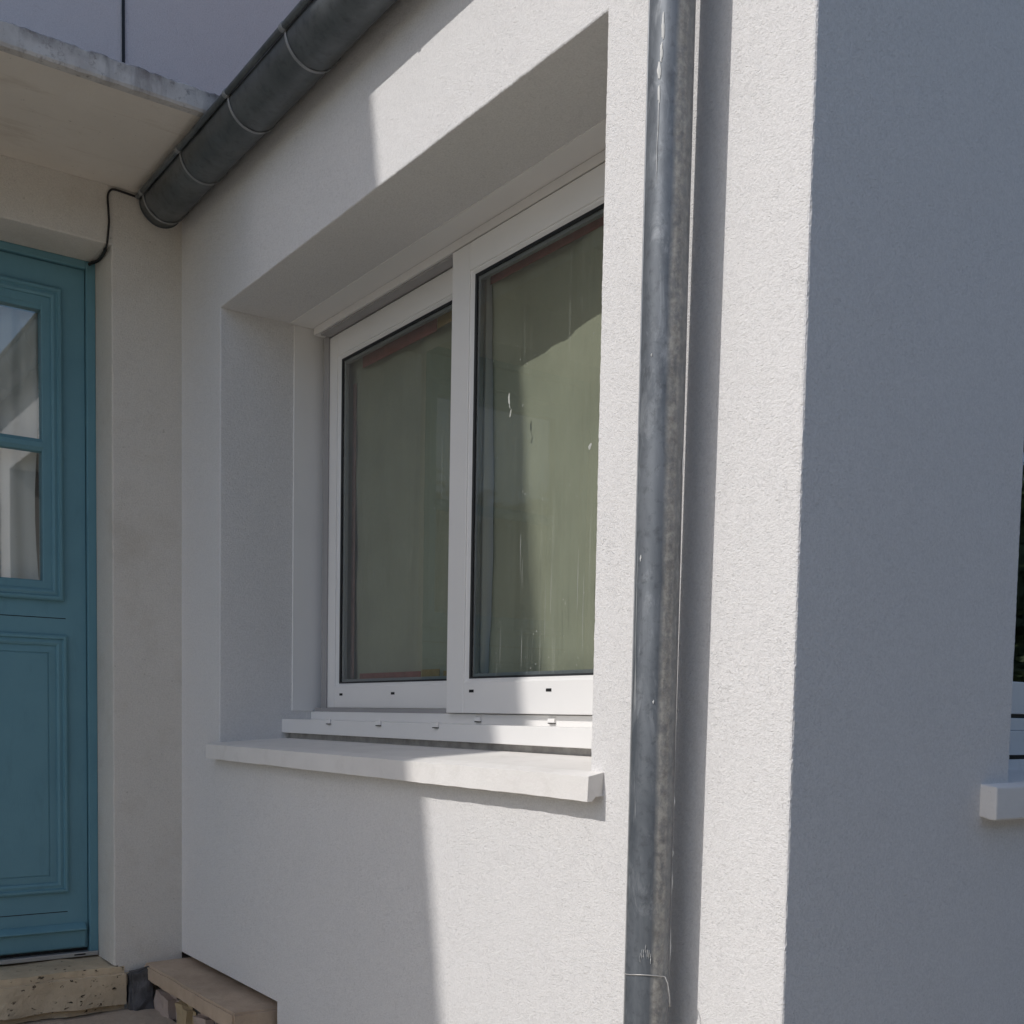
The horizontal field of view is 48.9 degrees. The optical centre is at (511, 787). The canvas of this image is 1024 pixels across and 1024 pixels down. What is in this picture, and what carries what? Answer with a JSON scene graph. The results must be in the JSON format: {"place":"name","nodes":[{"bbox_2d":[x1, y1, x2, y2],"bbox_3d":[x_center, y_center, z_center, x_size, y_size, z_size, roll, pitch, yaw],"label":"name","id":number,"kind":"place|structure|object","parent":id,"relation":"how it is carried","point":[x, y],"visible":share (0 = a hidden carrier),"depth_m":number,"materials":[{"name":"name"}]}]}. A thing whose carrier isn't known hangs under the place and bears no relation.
{"place":"outdoors","nodes":[
{"label":"outdoors","id":0,"kind":"place"},
{"bbox_2d":[62,952,190,1017],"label":"ground","id":1,"kind":"structure","parent":0,"point":[184,955],"depth_m":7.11,"materials":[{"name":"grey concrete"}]},
{"bbox_2d":[0,0,311,1007],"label":"entrance house","id":2,"kind":"structure","parent":1,"relation":"on","point":[100,100],"depth_m":3.53,"materials":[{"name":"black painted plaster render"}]},
{"bbox_2d":[0,240,98,964],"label":"door","id":3,"kind":"structure","parent":2,"relation":"in","point":[49,764],"depth_m":3.56,"materials":[{"name":"teal paint"}]},
{"bbox_2d":[0,306,38,579],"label":"window pane","id":4,"kind":"object","parent":3,"relation":"in","point":[18,383],"depth_m":3.53,"materials":[{"name":"clear glass"}]},
{"bbox_2d":[88,188,134,265],"bbox_3d":[-1.236,-1.725,3.456,0.107,0.182,0.228,-10,12,-72],"label":"cable","id":5,"kind":"object","parent":2,"relation":"attached to","point":[100,257],"visible":0.96,"depth_m":3.41,"materials":[{"name":"black rubber"}]},
{"bbox_2d":[135,0,396,228],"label":"gutter","id":6,"kind":"object","parent":2,"relation":"attached to","point":[316,41],"visible":1,"depth_m":2.78,"materials":[{"name":"metal"}]},
{"bbox_2d":[182,0,1023,1023],"label":"annex house","id":7,"kind":"structure","parent":1,"relation":"on","point":[848,820],"depth_m":1.89,"materials":[{"name":"white plaster render"},{"name":"white plastic"},{"name":"glass"}]},
{"bbox_2d":[206,118,605,801],"bbox_3d":[-0.207,-0.709,2.729,0.441,1.351,1.784,-2,4,-36],"label":"window","id":8,"kind":"structure","parent":7,"relation":"in","point":[478,745],"depth_m":2.80,"materials":[{"name":"white plastic"}]},
{"bbox_2d":[347,310,451,678],"bbox_3d":[-0.248,-0.785,3.159,0.048,1.060,0.911,-2,4,-36],"label":"window pane","id":9,"kind":"object","parent":8,"relation":"in","point":[399,481],"visible":0.56,"depth_m":3.27,"materials":[{"name":"clear glass"}]},
{"bbox_2d":[488,216,603,672],"bbox_3d":[0.182,-0.734,2.466,0.035,1.060,0.797,-2,4,-36],"label":"window pane","id":10,"kind":"object","parent":8,"relation":"in","point":[547,310],"visible":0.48,"depth_m":2.61,"materials":[{"name":"clear glass"}]},
{"bbox_2d":[623,0,695,1023],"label":"downpipe","id":11,"kind":"object","parent":7,"relation":"attached to","point":[667,185],"visible":1,"depth_m":1.68,"materials":[{"name":"metal"}]},
{"bbox_2d":[624,972,669,1006],"bbox_3d":[0.206,0.308,1.752,0.064,0.050,0.074,1,4,-7],"label":"wire","id":12,"kind":"object","parent":11,"relation":"attached to","point":[653,975],"visible":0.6,"depth_m":1.72,"materials":[{"name":"silver metal"}]},
{"bbox_2d":[980,682,1023,819],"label":"window","id":13,"kind":"structure","parent":7,"relation":"in","point":[998,801],"depth_m":1.90,"materials":[{"name":"white plastic"}]},
{"label":"courtyard","id":14,"kind":"structure","parent":0,"visible":0},
{"bbox_2d":[153,987,217,1023],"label":"rubble plinth","id":15,"kind":"structure","parent":14,"relation":"on","point":[173,1008],"depth_m":3.43,"materials":[{"name":"grey stone"}]},
{"bbox_2d":[144,957,276,1023],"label":"coping stone","id":16,"kind":"object","parent":15,"relation":"on","point":[216,996],"visible":0.79,"depth_m":3.27,"materials":[{"name":"beige stone"}]},
{"bbox_3d":[-1.777,1.105,3.217,1.493,0.437,0.562,-2,4,-36],"label":"stair base","id":17,"kind":"object","parent":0,"visible":0},
{"bbox_2d":[18,1008,176,1023],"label":"stone step","id":18,"kind":"object","parent":17,"relation":"on","point":[144,1016],"visible":0.92,"depth_m":3.47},
{"bbox_2d":[0,955,128,1023],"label":"doorstep","id":19,"kind":"object","parent":18,"relation":"on","point":[55,988],"visible":0.9,"depth_m":3.46,"materials":[{"name":"stone"}]},
{"bbox_2d":[127,966,154,1010],"bbox_3d":[-1.180,0.644,3.587,0.084,0.156,0.053,-2,4,-36],"label":"mortar patch","id":20,"kind":"object","parent":18,"relation":"on","point":[140,990],"visible":0.84,"depth_m":3.57,"materials":[{"name":"grey concrete"}]}
]}

